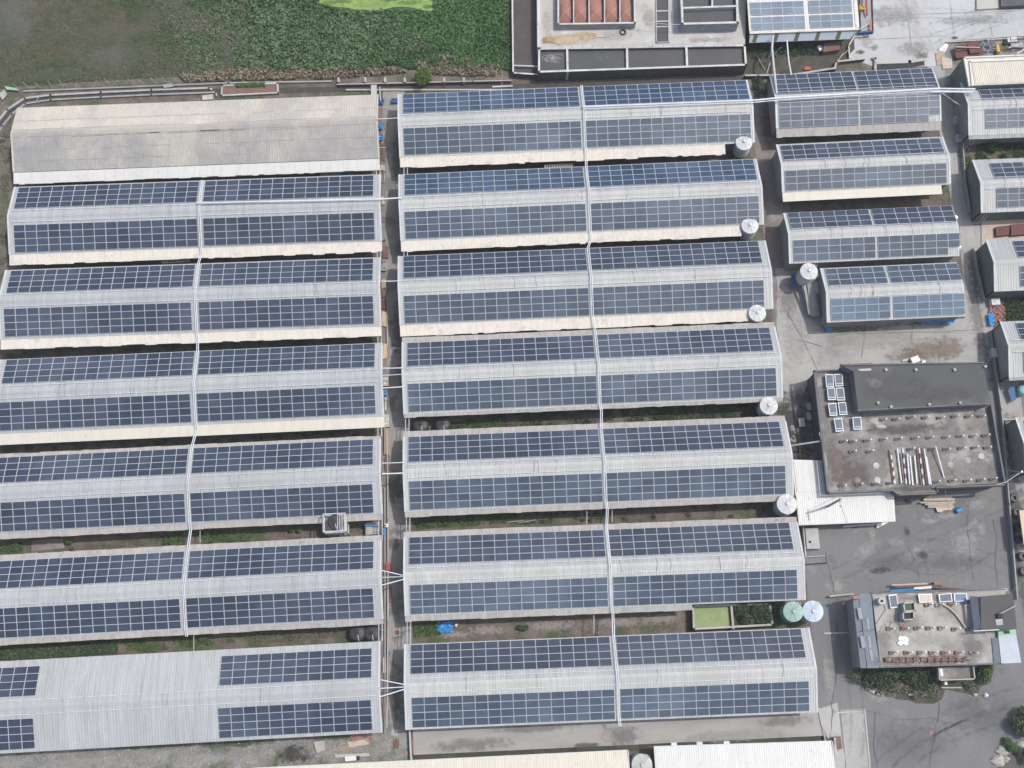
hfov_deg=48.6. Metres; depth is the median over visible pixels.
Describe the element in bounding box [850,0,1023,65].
pale concrete yard
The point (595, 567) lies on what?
animal shed
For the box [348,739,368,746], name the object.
board
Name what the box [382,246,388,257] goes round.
sheet
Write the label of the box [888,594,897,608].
framed panel
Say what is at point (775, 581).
solar array
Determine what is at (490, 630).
stony patch
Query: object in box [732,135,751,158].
feed silo
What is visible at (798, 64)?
debris ground
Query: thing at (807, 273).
feed silo
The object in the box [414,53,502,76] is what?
dry brush
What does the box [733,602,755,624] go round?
shrub
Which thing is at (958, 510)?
barrel
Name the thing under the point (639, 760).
feed silo
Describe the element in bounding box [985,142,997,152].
shrub
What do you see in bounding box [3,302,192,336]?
solar array
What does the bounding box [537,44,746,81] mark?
settling tank
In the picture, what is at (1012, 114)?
solar array
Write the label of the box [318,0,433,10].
pond water
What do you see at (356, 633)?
water tank
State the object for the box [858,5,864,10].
generator
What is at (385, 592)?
kerb wall
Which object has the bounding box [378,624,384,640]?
gap frame
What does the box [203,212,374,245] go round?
solar array
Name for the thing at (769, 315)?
ground stain
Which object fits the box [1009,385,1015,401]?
sheet
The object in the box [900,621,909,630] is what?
column stub
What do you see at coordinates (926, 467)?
scrap pipe
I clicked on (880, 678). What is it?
shrub
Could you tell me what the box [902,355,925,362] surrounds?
junk pile
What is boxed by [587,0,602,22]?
gas bag
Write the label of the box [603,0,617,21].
gas bag
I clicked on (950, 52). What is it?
scrap ground
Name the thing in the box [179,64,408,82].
dry reeds
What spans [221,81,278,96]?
planting box
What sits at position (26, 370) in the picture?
solar array
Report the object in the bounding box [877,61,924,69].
drain pit
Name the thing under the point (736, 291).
solar array
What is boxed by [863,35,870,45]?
ground stain
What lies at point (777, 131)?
animal shed
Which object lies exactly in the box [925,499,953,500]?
plank
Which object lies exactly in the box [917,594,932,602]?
framed panel
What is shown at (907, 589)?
beam
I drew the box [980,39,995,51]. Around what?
hose coil
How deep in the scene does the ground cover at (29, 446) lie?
163.55 m
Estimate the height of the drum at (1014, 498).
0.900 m
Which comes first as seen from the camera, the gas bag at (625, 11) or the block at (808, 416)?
the block at (808, 416)
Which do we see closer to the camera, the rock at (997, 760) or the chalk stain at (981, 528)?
the rock at (997, 760)
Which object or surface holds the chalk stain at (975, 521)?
on the yard asphalt
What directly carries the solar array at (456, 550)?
on the animal shed at (595, 567)
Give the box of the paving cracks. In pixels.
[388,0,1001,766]
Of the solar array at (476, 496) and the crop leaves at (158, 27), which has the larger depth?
the crop leaves at (158, 27)
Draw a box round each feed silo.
[630,753,651,767]
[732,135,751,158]
[739,218,757,240]
[746,305,765,322]
[756,397,777,416]
[773,494,796,516]
[779,601,802,621]
[795,263,817,287]
[800,601,822,621]
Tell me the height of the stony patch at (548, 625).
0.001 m
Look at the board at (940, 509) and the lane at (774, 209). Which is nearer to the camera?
the board at (940, 509)
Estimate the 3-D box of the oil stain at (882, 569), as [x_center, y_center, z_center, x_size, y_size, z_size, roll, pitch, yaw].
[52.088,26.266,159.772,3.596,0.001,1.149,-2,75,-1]
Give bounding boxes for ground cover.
[0,118,10,264]
[0,429,362,452]
[0,541,23,554]
[0,639,118,659]
[2,337,376,359]
[95,535,164,548]
[120,633,234,651]
[162,530,255,545]
[251,627,346,643]
[412,513,517,528]
[413,620,442,636]
[450,419,503,429]
[467,402,757,427]
[520,504,765,524]
[965,156,971,168]
[975,142,1023,159]
[1004,297,1023,320]
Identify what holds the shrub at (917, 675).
on the soil bed
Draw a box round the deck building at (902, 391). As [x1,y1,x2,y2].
[807,362,1005,498]
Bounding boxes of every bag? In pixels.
[559,0,571,22]
[572,0,587,22]
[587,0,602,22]
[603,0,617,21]
[618,0,631,21]
[817,45,822,52]
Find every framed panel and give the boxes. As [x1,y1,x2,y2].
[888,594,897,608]
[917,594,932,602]
[938,593,952,601]
[953,593,966,601]
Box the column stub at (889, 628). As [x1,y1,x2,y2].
[886,621,895,630]
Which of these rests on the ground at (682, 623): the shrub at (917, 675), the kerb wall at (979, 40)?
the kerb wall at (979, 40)
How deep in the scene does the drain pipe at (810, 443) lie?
160.23 m
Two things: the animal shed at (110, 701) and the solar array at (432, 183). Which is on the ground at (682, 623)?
the animal shed at (110, 701)
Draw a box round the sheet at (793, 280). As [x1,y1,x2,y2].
[791,273,795,287]
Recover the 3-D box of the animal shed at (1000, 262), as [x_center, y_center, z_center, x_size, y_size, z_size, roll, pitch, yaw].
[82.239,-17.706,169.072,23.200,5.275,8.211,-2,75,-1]
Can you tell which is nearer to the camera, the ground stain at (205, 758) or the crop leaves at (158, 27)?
the ground stain at (205, 758)
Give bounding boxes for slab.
[163,83,172,87]
[202,94,213,99]
[938,43,947,51]
[976,0,1023,10]
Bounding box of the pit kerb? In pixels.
[1003,419,1014,440]
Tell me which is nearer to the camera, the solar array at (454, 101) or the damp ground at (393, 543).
the damp ground at (393, 543)
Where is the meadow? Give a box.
[0,0,253,90]
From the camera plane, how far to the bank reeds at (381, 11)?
181.71 m
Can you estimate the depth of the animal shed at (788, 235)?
167.75 m
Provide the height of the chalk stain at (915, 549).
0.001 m
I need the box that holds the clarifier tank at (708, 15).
[635,0,738,32]
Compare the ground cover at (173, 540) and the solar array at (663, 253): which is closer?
the ground cover at (173, 540)
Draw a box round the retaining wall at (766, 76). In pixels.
[744,57,864,78]
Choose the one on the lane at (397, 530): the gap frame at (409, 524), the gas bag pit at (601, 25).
the gap frame at (409, 524)
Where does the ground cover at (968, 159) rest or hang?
on the ground at (682, 623)
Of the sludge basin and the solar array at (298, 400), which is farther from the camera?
the sludge basin
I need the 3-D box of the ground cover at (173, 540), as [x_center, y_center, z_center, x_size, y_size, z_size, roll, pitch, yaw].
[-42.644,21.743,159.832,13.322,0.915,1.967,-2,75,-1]
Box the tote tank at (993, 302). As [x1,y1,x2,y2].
[988,298,1000,306]
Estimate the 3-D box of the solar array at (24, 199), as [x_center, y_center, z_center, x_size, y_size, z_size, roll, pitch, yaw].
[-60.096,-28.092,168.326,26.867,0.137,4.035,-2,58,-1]
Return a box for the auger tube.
[865,0,867,15]
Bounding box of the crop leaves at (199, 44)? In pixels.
[180,0,223,71]
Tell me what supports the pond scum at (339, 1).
on the pond water at (384, 4)
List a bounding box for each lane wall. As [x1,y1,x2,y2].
[960,142,984,300]
[987,330,1017,599]
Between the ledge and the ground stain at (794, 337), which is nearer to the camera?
the ground stain at (794, 337)
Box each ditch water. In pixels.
[0,87,382,125]
[349,76,746,88]
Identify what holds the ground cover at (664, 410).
on the ground at (682, 623)
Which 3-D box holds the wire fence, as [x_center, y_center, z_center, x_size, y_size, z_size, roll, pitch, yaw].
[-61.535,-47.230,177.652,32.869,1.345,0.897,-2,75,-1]
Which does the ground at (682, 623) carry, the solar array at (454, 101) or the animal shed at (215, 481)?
the animal shed at (215, 481)
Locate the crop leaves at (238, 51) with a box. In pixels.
[218,0,254,70]
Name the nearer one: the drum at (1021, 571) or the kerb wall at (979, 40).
the drum at (1021, 571)
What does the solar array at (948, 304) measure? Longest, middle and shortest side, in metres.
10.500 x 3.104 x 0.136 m
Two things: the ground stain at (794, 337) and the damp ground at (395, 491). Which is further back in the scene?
the ground stain at (794, 337)
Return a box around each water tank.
[327,514,343,530]
[349,625,364,641]
[365,625,380,640]
[413,417,428,430]
[435,417,450,429]
[1015,385,1023,396]
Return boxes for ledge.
[320,171,353,175]
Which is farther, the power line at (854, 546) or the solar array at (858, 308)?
the solar array at (858, 308)
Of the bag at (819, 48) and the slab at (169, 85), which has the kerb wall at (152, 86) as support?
the slab at (169, 85)
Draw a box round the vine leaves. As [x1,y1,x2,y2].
[357,0,510,70]
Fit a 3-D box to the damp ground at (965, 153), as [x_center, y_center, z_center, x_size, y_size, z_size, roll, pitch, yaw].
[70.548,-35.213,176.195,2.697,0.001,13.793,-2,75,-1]
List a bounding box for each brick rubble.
[350,734,370,742]
[988,306,1005,323]
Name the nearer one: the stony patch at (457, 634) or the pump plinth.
the stony patch at (457, 634)
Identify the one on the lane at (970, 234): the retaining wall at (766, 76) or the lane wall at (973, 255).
the lane wall at (973, 255)
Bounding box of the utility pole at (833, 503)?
[826,496,841,507]
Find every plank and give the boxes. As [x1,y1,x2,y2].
[382,143,384,159]
[389,586,391,602]
[920,502,952,503]
[923,498,954,499]
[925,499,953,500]
[927,506,951,507]
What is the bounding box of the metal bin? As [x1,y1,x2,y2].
[994,224,1023,237]
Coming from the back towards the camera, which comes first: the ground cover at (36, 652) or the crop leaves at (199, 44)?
the crop leaves at (199, 44)
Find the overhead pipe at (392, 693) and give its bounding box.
[380,689,403,696]
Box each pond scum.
[332,0,349,2]
[361,3,379,5]
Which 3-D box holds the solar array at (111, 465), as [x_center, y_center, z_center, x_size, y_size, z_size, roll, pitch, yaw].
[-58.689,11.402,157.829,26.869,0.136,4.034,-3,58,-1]
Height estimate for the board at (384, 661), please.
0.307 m
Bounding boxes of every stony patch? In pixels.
[437,631,471,638]
[463,624,510,635]
[523,620,579,631]
[586,616,647,628]
[639,612,687,624]
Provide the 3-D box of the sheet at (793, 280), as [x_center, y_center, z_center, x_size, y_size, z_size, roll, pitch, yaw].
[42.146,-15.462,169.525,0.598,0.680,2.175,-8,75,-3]
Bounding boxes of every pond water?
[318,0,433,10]
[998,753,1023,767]
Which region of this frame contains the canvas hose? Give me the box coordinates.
[943,604,965,627]
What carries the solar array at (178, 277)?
on the animal shed at (256, 292)
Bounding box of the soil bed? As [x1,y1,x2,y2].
[863,665,993,703]
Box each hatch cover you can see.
[391,729,397,735]
[394,629,399,635]
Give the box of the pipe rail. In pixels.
[801,526,827,564]
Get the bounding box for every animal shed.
[0,257,381,349]
[0,343,384,444]
[0,436,382,538]
[0,535,383,645]
[0,641,382,753]
[7,174,381,264]
[10,94,386,184]
[398,80,754,167]
[398,159,763,251]
[398,240,772,336]
[402,322,782,417]
[403,416,793,516]
[403,517,805,621]
[404,628,817,729]
[766,68,941,137]
[772,136,950,201]
[779,209,958,270]
[815,262,964,327]
[952,83,1023,144]
[965,158,1023,221]
[976,238,1023,298]
[991,321,1023,382]
[1006,417,1023,477]
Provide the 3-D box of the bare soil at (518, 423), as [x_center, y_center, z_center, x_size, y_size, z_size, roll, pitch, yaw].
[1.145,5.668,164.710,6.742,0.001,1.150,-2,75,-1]
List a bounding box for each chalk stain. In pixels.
[823,659,833,700]
[826,579,842,591]
[853,541,877,562]
[869,527,874,540]
[871,693,887,701]
[890,538,902,544]
[903,546,919,556]
[922,518,933,522]
[939,513,955,518]
[952,527,976,555]
[966,519,977,528]
[967,499,985,510]
[978,524,984,533]
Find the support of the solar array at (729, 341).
on the animal shed at (549, 369)
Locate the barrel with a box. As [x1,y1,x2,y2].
[955,507,961,513]
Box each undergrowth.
[747,43,822,58]
[753,76,769,96]
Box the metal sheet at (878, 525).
[843,522,887,527]
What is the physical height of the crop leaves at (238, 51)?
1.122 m
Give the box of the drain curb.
[871,56,925,69]
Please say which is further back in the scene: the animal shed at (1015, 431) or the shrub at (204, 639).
the animal shed at (1015, 431)
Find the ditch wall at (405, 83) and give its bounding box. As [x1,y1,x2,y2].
[337,77,510,86]
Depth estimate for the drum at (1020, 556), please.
159.75 m
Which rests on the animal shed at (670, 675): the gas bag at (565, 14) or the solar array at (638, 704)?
the solar array at (638, 704)
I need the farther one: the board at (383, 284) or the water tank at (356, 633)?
the board at (383, 284)
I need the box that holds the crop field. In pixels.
[253,0,510,72]
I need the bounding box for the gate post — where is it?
[492,85,512,87]
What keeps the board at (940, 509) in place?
on the plank at (939, 507)
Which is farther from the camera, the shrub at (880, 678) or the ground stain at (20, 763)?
the shrub at (880, 678)
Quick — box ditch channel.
[0,87,217,132]
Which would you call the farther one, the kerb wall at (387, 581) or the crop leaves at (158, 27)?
the crop leaves at (158, 27)
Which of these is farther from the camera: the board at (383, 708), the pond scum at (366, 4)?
the pond scum at (366, 4)
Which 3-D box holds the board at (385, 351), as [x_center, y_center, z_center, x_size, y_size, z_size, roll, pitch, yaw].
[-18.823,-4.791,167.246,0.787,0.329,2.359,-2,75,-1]
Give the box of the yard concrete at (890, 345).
[776,268,992,410]
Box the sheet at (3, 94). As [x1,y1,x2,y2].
[0,90,6,99]
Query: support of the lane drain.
on the lane at (397, 530)
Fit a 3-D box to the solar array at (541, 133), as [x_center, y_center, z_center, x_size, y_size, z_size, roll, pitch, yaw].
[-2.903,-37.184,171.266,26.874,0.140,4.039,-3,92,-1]
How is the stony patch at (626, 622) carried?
on the ground at (682, 623)
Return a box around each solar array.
[0,394,191,430]
[0,448,188,482]
[0,493,185,531]
[0,551,184,588]
[0,599,180,637]
[0,666,39,697]
[0,718,34,749]
[1,351,194,383]
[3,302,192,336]
[6,264,195,292]
[13,219,198,252]
[14,181,198,207]
[186,588,374,627]
[187,541,373,578]
[190,484,373,521]
[191,439,372,473]
[196,385,375,421]
[197,343,374,374]
[198,296,373,329]
[199,258,373,285]
[203,175,373,201]
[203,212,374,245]
[218,700,371,737]
[219,648,371,685]
[403,87,579,112]
[403,121,581,154]
[403,248,587,277]
[404,167,584,194]
[404,204,586,238]
[404,288,589,323]
[407,335,594,365]
[408,376,597,411]
[408,429,600,461]
[409,473,602,509]
[409,530,605,564]
[410,577,607,613]
[411,637,611,673]
[411,689,614,727]
[583,80,749,105]
[586,114,750,146]
[588,159,756,186]
[589,241,761,269]
[591,196,759,230]
[591,280,764,314]
[597,327,773,357]
[601,368,776,403]
[603,421,783,453]
[605,465,785,501]
[608,522,793,556]
[613,569,797,605]
[616,629,805,665]
[620,681,809,718]
[749,1,803,14]
[751,15,805,29]
[773,72,856,93]
[779,97,858,127]
[780,138,944,160]
[785,162,946,190]
[787,209,872,228]
[793,237,875,260]
[808,0,851,12]
[809,14,853,27]
[825,266,887,285]
[831,297,890,319]
[854,68,937,89]
[860,93,939,123]
[871,205,956,224]
[878,233,959,257]
[887,263,961,282]
[893,293,964,317]
[979,87,1023,98]
[985,107,1023,127]
[990,162,1023,177]
[997,186,1023,207]
[1013,241,1023,256]
[1016,323,1023,338]
[1020,266,1023,286]
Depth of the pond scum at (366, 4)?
182.36 m
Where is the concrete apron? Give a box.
[409,706,825,759]
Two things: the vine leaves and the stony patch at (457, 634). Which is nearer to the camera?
the stony patch at (457, 634)
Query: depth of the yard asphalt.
159.04 m
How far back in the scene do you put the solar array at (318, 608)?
153.00 m
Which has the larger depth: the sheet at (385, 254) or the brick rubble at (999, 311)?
the sheet at (385, 254)
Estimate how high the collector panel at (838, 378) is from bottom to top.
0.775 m
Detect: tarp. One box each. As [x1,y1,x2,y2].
[391,98,397,102]
[436,620,453,633]
[924,320,954,323]
[988,313,994,324]
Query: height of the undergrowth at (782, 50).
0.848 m
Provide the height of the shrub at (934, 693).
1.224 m
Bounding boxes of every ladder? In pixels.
[162,258,189,262]
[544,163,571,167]
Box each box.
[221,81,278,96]
[384,414,389,427]
[386,563,390,569]
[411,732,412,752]
[898,611,914,620]
[899,602,915,611]
[988,348,997,358]
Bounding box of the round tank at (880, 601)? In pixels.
[876,597,884,604]
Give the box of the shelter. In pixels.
[365,522,379,535]
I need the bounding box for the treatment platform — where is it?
[537,0,745,53]
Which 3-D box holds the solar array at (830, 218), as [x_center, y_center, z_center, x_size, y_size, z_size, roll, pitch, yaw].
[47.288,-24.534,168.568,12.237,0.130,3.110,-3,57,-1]
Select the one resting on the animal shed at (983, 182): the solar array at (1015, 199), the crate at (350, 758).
the solar array at (1015, 199)
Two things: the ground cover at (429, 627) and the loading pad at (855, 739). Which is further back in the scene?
the ground cover at (429, 627)
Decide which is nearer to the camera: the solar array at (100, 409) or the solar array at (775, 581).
the solar array at (775, 581)
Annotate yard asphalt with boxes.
[789,378,1023,767]
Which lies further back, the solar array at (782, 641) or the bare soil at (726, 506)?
the bare soil at (726, 506)
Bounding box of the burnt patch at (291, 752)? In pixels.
[279,745,309,761]
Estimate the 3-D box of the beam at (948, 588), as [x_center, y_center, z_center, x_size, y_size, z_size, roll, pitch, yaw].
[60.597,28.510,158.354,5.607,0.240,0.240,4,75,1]
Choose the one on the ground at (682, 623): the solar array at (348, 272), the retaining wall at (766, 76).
the retaining wall at (766, 76)
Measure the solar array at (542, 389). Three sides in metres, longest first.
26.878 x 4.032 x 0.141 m
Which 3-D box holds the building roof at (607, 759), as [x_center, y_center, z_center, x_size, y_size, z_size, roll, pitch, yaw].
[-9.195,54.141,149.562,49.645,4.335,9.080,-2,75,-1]
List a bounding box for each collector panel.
[824,374,833,387]
[826,388,835,400]
[828,403,836,415]
[833,374,842,386]
[834,418,843,431]
[835,387,844,400]
[837,402,846,415]
[852,417,861,429]
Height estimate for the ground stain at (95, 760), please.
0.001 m
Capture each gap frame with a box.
[378,520,383,539]
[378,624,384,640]
[406,517,411,531]
[407,622,412,643]
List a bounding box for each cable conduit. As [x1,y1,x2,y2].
[182,180,203,636]
[197,197,401,203]
[580,85,621,726]
[583,88,975,108]
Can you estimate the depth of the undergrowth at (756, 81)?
178.69 m
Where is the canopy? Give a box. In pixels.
[793,460,895,524]
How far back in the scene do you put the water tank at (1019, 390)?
165.40 m
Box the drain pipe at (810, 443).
[791,432,826,468]
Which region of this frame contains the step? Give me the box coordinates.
[941,681,961,687]
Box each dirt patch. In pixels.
[907,342,944,357]
[937,335,961,356]
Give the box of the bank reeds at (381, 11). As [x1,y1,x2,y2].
[335,0,442,14]
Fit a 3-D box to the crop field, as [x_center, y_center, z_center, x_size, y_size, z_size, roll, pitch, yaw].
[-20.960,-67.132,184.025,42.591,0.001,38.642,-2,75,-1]
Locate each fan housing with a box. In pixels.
[952,116,958,124]
[954,134,966,148]
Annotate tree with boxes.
[414,67,432,85]
[1010,705,1023,737]
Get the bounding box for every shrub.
[9,543,22,550]
[64,538,73,549]
[197,635,212,644]
[290,526,302,532]
[516,624,528,630]
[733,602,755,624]
[750,602,769,623]
[757,602,772,623]
[848,667,910,690]
[879,679,912,696]
[901,666,936,692]
[912,685,940,699]
[962,680,979,690]
[976,665,992,683]
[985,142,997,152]
[1014,747,1023,763]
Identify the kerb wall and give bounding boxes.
[23,80,331,92]
[346,86,584,90]
[384,488,385,732]
[386,429,388,727]
[824,593,853,633]
[836,711,870,767]
[847,35,854,58]
[865,687,919,696]
[945,37,1023,42]
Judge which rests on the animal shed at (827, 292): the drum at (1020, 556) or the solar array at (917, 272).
the solar array at (917, 272)
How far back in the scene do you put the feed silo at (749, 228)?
168.39 m
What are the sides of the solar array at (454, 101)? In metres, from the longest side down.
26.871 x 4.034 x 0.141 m
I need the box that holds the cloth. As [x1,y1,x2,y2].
[897,636,908,645]
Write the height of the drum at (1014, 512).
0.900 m
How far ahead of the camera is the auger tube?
180.84 m
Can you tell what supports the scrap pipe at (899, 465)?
on the deck building at (902, 391)
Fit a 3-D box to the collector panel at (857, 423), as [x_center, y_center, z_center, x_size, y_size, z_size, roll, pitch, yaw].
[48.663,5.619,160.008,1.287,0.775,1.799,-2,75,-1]
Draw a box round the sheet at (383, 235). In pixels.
[382,229,384,240]
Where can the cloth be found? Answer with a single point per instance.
(905, 639)
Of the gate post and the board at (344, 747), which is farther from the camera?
the gate post
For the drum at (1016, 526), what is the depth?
160.84 m
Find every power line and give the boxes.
[841,506,870,590]
[945,490,963,589]
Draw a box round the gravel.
[6,740,406,767]
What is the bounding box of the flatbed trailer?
[857,0,873,34]
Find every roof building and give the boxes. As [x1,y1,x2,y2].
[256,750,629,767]
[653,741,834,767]
[846,589,1020,667]
[950,54,1023,93]
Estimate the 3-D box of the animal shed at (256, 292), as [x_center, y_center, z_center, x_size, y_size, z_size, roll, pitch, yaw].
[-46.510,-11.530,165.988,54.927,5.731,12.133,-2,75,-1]
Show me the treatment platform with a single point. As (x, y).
(641, 33)
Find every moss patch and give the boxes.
[110,743,191,749]
[205,739,273,747]
[315,734,356,739]
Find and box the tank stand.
[323,513,350,537]
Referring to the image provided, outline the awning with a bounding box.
[1019,510,1023,544]
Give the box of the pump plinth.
[804,528,819,549]
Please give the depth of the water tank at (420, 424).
162.68 m
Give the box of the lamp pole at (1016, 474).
[998,471,1022,483]
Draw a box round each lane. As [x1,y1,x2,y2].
[383,88,412,755]
[749,79,789,328]
[819,703,844,767]
[928,51,993,377]
[999,382,1023,591]
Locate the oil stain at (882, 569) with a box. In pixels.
[874,567,889,572]
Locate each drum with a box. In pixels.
[995,45,999,53]
[1010,494,1018,502]
[1011,508,1019,516]
[1012,522,1020,530]
[1014,535,1022,543]
[1016,552,1023,560]
[1018,567,1023,575]
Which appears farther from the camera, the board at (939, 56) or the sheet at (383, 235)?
the board at (939, 56)
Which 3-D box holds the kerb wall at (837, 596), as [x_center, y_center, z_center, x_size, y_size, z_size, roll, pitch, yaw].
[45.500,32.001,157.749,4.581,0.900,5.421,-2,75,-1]
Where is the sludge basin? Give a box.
[511,0,537,78]
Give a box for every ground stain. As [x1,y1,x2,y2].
[1,757,42,767]
[58,752,138,765]
[168,753,235,762]
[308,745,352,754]
[763,309,772,321]
[785,316,805,353]
[823,327,873,331]
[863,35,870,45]
[918,53,926,57]
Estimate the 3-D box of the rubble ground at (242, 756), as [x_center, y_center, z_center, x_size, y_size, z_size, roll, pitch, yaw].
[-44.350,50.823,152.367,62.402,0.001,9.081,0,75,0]
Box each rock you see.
[989,755,1004,766]
[994,745,1008,755]
[1003,756,1009,762]
[1016,741,1023,747]
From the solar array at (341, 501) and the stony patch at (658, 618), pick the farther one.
the stony patch at (658, 618)
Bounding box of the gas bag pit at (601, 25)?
[557,0,635,29]
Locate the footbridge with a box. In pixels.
[371,85,380,100]
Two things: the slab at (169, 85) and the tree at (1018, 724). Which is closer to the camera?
the tree at (1018, 724)
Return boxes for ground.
[0,1,1023,767]
[0,731,412,767]
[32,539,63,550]
[389,538,397,547]
[390,477,402,497]
[746,37,854,73]
[750,84,766,93]
[779,405,811,447]
[785,391,808,403]
[790,438,808,459]
[945,39,1023,86]
[960,149,969,169]
[1008,470,1023,531]
[1015,552,1023,599]
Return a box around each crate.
[345,756,359,760]
[381,263,385,271]
[383,377,388,386]
[821,41,839,54]
[932,581,942,586]
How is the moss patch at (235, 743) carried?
on the rubble ground at (242, 756)
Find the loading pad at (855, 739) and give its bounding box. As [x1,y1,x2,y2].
[841,709,868,767]
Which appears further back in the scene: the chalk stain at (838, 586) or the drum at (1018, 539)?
the drum at (1018, 539)
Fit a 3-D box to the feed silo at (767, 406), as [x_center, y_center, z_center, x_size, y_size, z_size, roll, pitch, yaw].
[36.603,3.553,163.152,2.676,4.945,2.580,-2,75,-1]
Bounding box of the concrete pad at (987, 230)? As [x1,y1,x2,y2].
[981,219,1023,245]
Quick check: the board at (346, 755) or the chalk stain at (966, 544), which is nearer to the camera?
the board at (346, 755)
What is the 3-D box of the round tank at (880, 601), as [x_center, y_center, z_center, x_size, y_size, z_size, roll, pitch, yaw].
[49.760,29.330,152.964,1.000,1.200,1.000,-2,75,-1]
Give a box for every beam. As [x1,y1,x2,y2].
[386,312,387,347]
[849,362,871,363]
[890,588,918,591]
[891,583,926,585]
[895,584,941,587]
[913,586,931,589]
[931,586,965,589]
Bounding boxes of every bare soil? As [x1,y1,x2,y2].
[507,421,531,425]
[525,512,578,518]
[600,508,695,515]
[717,504,754,509]
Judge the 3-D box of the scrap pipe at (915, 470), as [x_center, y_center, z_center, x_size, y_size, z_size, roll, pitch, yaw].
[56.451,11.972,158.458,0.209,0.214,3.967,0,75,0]
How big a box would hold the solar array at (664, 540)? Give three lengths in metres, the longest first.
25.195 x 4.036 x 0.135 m
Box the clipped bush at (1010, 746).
[1003,736,1018,751]
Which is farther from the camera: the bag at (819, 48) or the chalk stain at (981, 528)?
the bag at (819, 48)
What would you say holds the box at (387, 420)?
on the lane at (397, 530)
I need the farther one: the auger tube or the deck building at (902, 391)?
the auger tube
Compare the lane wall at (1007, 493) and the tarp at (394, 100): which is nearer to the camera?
the lane wall at (1007, 493)
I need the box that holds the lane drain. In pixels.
[381,119,387,730]
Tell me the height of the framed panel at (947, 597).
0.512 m
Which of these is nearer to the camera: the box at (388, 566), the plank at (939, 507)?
the box at (388, 566)
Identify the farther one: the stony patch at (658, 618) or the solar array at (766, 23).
the solar array at (766, 23)
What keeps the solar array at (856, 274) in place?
on the animal shed at (827, 292)
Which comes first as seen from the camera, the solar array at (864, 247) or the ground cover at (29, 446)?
the ground cover at (29, 446)
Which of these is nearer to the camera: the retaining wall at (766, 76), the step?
the step
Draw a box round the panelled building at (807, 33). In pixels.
[746,0,858,42]
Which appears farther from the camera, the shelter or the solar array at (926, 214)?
the solar array at (926, 214)
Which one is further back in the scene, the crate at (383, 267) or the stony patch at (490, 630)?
the crate at (383, 267)
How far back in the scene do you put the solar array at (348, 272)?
165.34 m
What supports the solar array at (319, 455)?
on the animal shed at (215, 481)
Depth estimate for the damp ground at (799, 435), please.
164.88 m
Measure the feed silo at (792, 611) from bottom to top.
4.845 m
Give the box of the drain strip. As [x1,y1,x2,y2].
[413,736,830,759]
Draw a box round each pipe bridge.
[765,35,781,93]
[781,40,797,74]
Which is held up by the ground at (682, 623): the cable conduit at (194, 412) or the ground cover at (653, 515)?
the ground cover at (653, 515)
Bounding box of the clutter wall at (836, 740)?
[832,736,841,767]
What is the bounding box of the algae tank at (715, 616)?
[690,603,773,630]
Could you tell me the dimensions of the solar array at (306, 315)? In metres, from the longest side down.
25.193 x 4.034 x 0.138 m
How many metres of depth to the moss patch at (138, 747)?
152.74 m
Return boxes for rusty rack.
[883,656,969,661]
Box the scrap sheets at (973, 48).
[955,40,983,57]
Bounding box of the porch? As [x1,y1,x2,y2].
[932,666,975,680]
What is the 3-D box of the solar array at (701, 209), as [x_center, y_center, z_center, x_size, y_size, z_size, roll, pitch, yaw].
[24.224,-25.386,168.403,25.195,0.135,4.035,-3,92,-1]
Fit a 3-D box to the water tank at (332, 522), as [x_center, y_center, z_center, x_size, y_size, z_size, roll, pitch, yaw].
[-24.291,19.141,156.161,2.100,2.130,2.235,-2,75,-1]
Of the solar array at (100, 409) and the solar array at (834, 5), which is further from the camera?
the solar array at (834, 5)
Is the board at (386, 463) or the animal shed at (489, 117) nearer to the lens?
the board at (386, 463)
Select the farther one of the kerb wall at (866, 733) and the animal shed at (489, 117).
the animal shed at (489, 117)
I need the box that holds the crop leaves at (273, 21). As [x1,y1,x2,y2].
[248,0,428,71]
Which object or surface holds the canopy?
on the yard asphalt
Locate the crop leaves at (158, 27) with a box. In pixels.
[151,0,211,72]
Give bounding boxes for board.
[5,86,18,90]
[314,740,324,752]
[334,753,369,757]
[337,745,356,750]
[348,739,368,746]
[380,165,384,171]
[381,279,385,288]
[382,288,385,297]
[382,299,386,309]
[382,311,386,326]
[382,701,384,717]
[383,343,386,358]
[383,657,385,672]
[384,427,389,454]
[385,456,389,469]
[393,738,398,748]
[803,285,809,314]
[807,284,812,315]
[810,284,815,316]
[812,280,817,315]
[815,281,819,314]
[816,293,821,316]
[935,52,944,64]
[936,506,953,511]
[942,57,951,68]
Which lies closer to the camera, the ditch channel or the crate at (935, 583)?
the crate at (935, 583)
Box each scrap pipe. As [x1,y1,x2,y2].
[888,450,893,483]
[891,455,895,483]
[896,449,901,482]
[899,453,904,483]
[902,448,906,483]
[906,454,910,484]
[909,456,913,484]
[914,456,917,483]
[916,449,921,484]
[918,448,923,484]
[921,448,927,484]
[923,449,929,484]
[926,457,931,484]
[935,446,944,477]
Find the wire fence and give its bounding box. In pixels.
[12,75,223,87]
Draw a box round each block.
[797,418,805,427]
[805,412,811,420]
[806,403,811,410]
[1003,37,1023,48]
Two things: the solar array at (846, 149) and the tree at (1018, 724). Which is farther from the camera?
the solar array at (846, 149)
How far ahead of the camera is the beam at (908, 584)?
158.33 m

